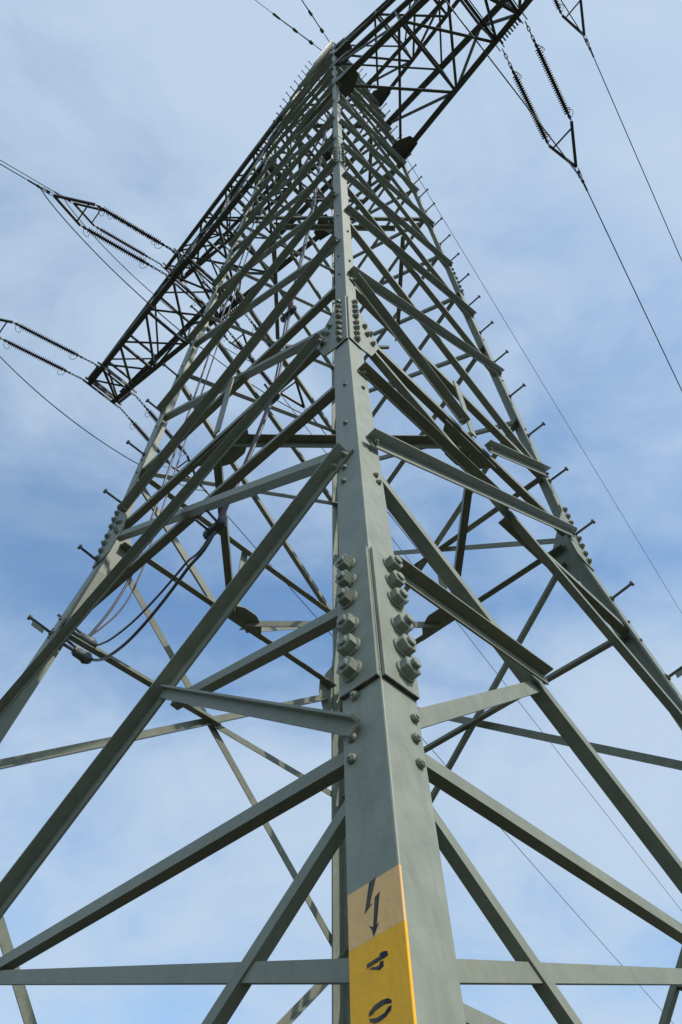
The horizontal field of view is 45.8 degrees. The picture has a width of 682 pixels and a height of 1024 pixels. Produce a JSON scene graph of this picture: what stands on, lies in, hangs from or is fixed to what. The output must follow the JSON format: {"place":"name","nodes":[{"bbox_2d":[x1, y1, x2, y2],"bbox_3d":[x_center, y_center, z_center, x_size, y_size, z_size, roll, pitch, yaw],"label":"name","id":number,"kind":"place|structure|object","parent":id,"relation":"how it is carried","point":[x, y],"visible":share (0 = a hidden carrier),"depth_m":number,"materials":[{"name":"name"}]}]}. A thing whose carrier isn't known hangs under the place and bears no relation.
{"place":"outdoors","nodes":[
{"label":"outdoors","id":0,"kind":"place"},
{"bbox_2d":[0,0,681,1023],"label":"sky","id":1,"kind":"structure","parent":0,"point":[144,111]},
{"bbox_3d":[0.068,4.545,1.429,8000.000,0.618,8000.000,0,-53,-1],"label":"ground","id":2,"kind":"structure","parent":0,"visible":0},
{"bbox_2d":[0,0,681,1023],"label":"transmission tower","id":3,"kind":"structure","parent":2,"relation":"on","point":[386,838],"depth_m":5.17,"materials":[{"name":"metal"}]},
{"bbox_2d":[0,318,96,379],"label":"insulator set","id":4,"kind":"object","parent":3,"relation":"attached to","point":[34,333],"visible":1,"depth_m":19.32,"materials":[{"name":"ceramic"}]},
{"bbox_2d":[0,356,204,490],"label":"jumper wire","id":5,"kind":"object","parent":4,"relation":"hanging from","point":[71,419],"visible":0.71,"depth_m":19.15,"materials":[{"name":"grey metal"}]},
{"bbox_2d":[52,614,96,663],"bbox_3d":[-2.069,0.990,6.240,0.368,0.344,0.104,27,-58,-19],"label":"cable bracket","id":6,"kind":"object","parent":3,"relation":"attached to","point":[81,655],"visible":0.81,"depth_m":6.17,"materials":[{"name":"grey metal"}]},
{"bbox_2d":[88,199,261,635],"bbox_3d":[-1.713,-2.360,10.636,0.633,10.956,0.104,-17,-55,12],"label":"riser cable","id":7,"kind":"object","parent":6,"relation":"attached to","point":[128,580],"visible":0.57,"depth_m":8.07,"materials":[{"name":"grey rubber"}]},
{"bbox_2d":[90,208,262,636],"bbox_3d":[-1.687,-2.323,10.664,0.659,10.955,0.139,-12,-54,9],"label":"riser cable","id":8,"kind":"object","parent":6,"relation":"attached to","point":[118,612],"visible":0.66,"depth_m":8.17,"materials":[{"name":"grey rubber"}]},
{"bbox_2d":[90,112,329,661],"bbox_3d":[-1.196,-3.409,10.844,2.231,13.558,0.422,-32,-59,21],"label":"down cable","id":9,"kind":"object","parent":6,"relation":"attached to","point":[167,595],"visible":0.77,"depth_m":5.66,"materials":[{"name":"black rubber"}]},
{"bbox_2d":[27,179,182,275],"bbox_3d":[-5.157,-6.264,17.620,3.454,0.431,0.757,28,-58,-20],"label":"insulator set","id":10,"kind":"object","parent":3,"relation":"attached to","point":[73,217],"visible":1,"depth_m":17.58,"materials":[{"name":"rubber"}]},
{"bbox_2d":[0,164,27,179],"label":"conductor wire","id":11,"kind":"object","parent":10,"relation":"attached to","point":[13,171],"visible":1,"depth_m":16.80,"materials":[{"name":"black metal"}]},
{"bbox_2d":[40,188,300,412],"bbox_3d":[-3.551,-4.324,18.274,7.919,1.096,0.025,38,-62,-25],"label":"jumper wire","id":12,"kind":"object","parent":10,"relation":"hanging from","point":[140,295],"visible":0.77,"depth_m":17.35,"materials":[{"name":"black metal"}]},
{"bbox_2d":[54,191,169,264],"bbox_3d":[-6.430,-8.059,22.739,3.448,0.431,0.724,28,-58,-20],"label":"insulator set","id":13,"kind":"object","parent":3,"relation":"attached to","point":[76,204],"visible":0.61,"depth_m":22.73,"materials":[{"name":"ceramic"}]},
{"bbox_2d":[0,160,53,191],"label":"conductor wire","id":14,"kind":"object","parent":13,"relation":"attached to","point":[26,175],"visible":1,"depth_m":21.73,"materials":[{"name":"black metal"}]},
{"bbox_2d":[64,199,249,361],"bbox_3d":[-5.128,-6.330,23.232,0.025,1.096,7.108,-39,-62,25],"label":"jumper wire","id":15,"kind":"object","parent":13,"relation":"hanging from","point":[130,273],"visible":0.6,"depth_m":22.37,"materials":[{"name":"black metal"}]},
{"bbox_2d":[119,394,208,494],"bbox_3d":[-4.471,-1.621,21.104,0.728,0.451,3.432,-28,-58,19],"label":"insulator set","id":16,"kind":"object","parent":3,"relation":"attached to","point":[143,434],"visible":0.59,"depth_m":20.79,"materials":[{"name":"ceramic"}]},
{"bbox_2d":[227,515,673,1023],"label":"conductor wire","id":17,"kind":"object","parent":16,"relation":"attached to","point":[445,765],"visible":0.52,"depth_m":29.87,"materials":[{"name":"grey metal"}]},
{"bbox_2d":[194,510,227,539],"bbox_3d":[-0.871,0.072,5.314,0.211,0.084,0.170,-38,-62,25],"label":"cable clamp","id":18,"kind":"object","parent":3,"relation":"attached to","point":[219,524],"visible":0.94,"depth_m":5.30,"materials":[{"name":"grey metal"}]},
{"bbox_2d":[95,114,327,645],"bbox_3d":[-1.212,-3.440,10.911,2.180,13.414,0.414,-31,-59,21],"label":"down cable","id":19,"kind":"object","parent":3,"relation":"hanging from","point":[160,592],"visible":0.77,"depth_m":5.96,"materials":[{"name":"black rubber"}]},
{"bbox_2d":[185,274,254,359],"bbox_3d":[-3.457,-5.668,24.536,0.728,0.451,3.430,-29,-58,20],"label":"insulator set","id":20,"kind":"object","parent":3,"relation":"attached to","point":[225,335],"visible":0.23,"depth_m":24.63,"materials":[{"name":"ceramic"}]},
{"bbox_2d":[264,373,681,910],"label":"conductor wire","id":21,"kind":"object","parent":20,"relation":"attached to","point":[519,702],"visible":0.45,"depth_m":33.71,"materials":[{"name":"grey metal"}]},
{"bbox_2d":[254,384,280,410],"bbox_3d":[-0.611,-0.944,6.566,0.211,0.084,0.170,-38,-62,25],"label":"cable clamp","id":22,"kind":"object","parent":3,"relation":"attached to","point":[277,397],"visible":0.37,"depth_m":6.54,"materials":[{"name":"grey metal"}]},
{"bbox_2d":[228,314,316,421],"bbox_3d":[-1.596,-3.433,19.752,0.764,0.451,3.425,-30,-58,20],"label":"insulator set","id":23,"kind":"object","parent":3,"relation":"attached to","point":[252,360],"visible":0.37,"depth_m":19.79,"materials":[{"name":"ceramic"}]},
{"bbox_2d":[321,429,436,573],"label":"conductor wire","id":24,"kind":"object","parent":23,"relation":"attached to","point":[400,528],"visible":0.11,"depth_m":22.23,"materials":[{"name":"grey metal"}]},
{"bbox_2d":[280,305,296,322],"bbox_3d":[-0.559,-1.996,7.965,0.211,0.084,0.170,-38,-62,25],"label":"cable clamp","id":25,"kind":"object","parent":3,"relation":"attached to","point":[292,309],"visible":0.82,"depth_m":7.96,"materials":[{"name":"black metal"}]},
{"bbox_2d":[272,13,321,50],"bbox_3d":[-1.494,-16.463,27.672,1.994,0.184,0.126,28,-58,-20],"label":"earth wire clamp","id":26,"kind":"object","parent":3,"relation":"attached to","point":[311,42],"visible":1,"depth_m":27.62,"materials":[{"name":"black metal"}]},
{"bbox_2d":[301,0,329,41],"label":"earth wire clamp","id":27,"kind":"object","parent":3,"relation":"attached to","point":[311,14],"visible":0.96,"depth_m":27.54,"materials":[{"name":"black metal"}]},
{"bbox_2d":[502,21,587,190],"bbox_3d":[4.256,-8.047,16.301,0.742,0.451,3.496,-28,-58,19],"label":"insulator set","id":28,"kind":"object","parent":3,"relation":"attached to","point":[556,88],"visible":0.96,"depth_m":16.13,"materials":[{"name":"rubber"}]},
{"bbox_2d":[587,191,681,390],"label":"conductor wire","id":29,"kind":"object","parent":28,"relation":"attached to","point":[633,288],"visible":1,"depth_m":18.14,"materials":[{"name":"black metal"}]},
{"bbox_2d":[552,0,593,57],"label":"insulator set","id":30,"kind":"object","parent":3,"relation":"attached to","point":[558,6],"visible":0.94,"depth_m":19.66,"materials":[{"name":"metal"}]},
{"bbox_2d":[594,58,681,260],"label":"conductor wire","id":31,"kind":"object","parent":30,"relation":"attached to","point":[637,157],"visible":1,"depth_m":21.32,"materials":[{"name":"black metal"}]},
{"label":"earth wire clamp","id":32,"kind":"object","parent":3,"relation":"attached to","visible":0},
{"bbox_2d":[392,135,680,611],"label":"earth wire","id":33,"kind":"object","parent":32,"relation":"attached to","point":[536,373],"visible":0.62,"depth_m":34.65,"materials":[{"name":"grey metal"}]},
{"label":"insulator set","id":34,"kind":"object","parent":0,"visible":0},
{"bbox_2d":[560,0,589,46],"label":"jumper wire","id":35,"kind":"object","parent":34,"relation":"hanging from","point":[575,22],"visible":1,"depth_m":19.23,"materials":[{"name":"black metal"}]},
{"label":"insulator set","id":36,"kind":"object","parent":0,"visible":0},
{"bbox_2d":[444,0,581,179],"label":"jumper wire","id":37,"kind":"object","parent":36,"relation":"hanging from","point":[511,86],"visible":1,"depth_m":14.99,"materials":[{"name":"black metal"}]}
]}

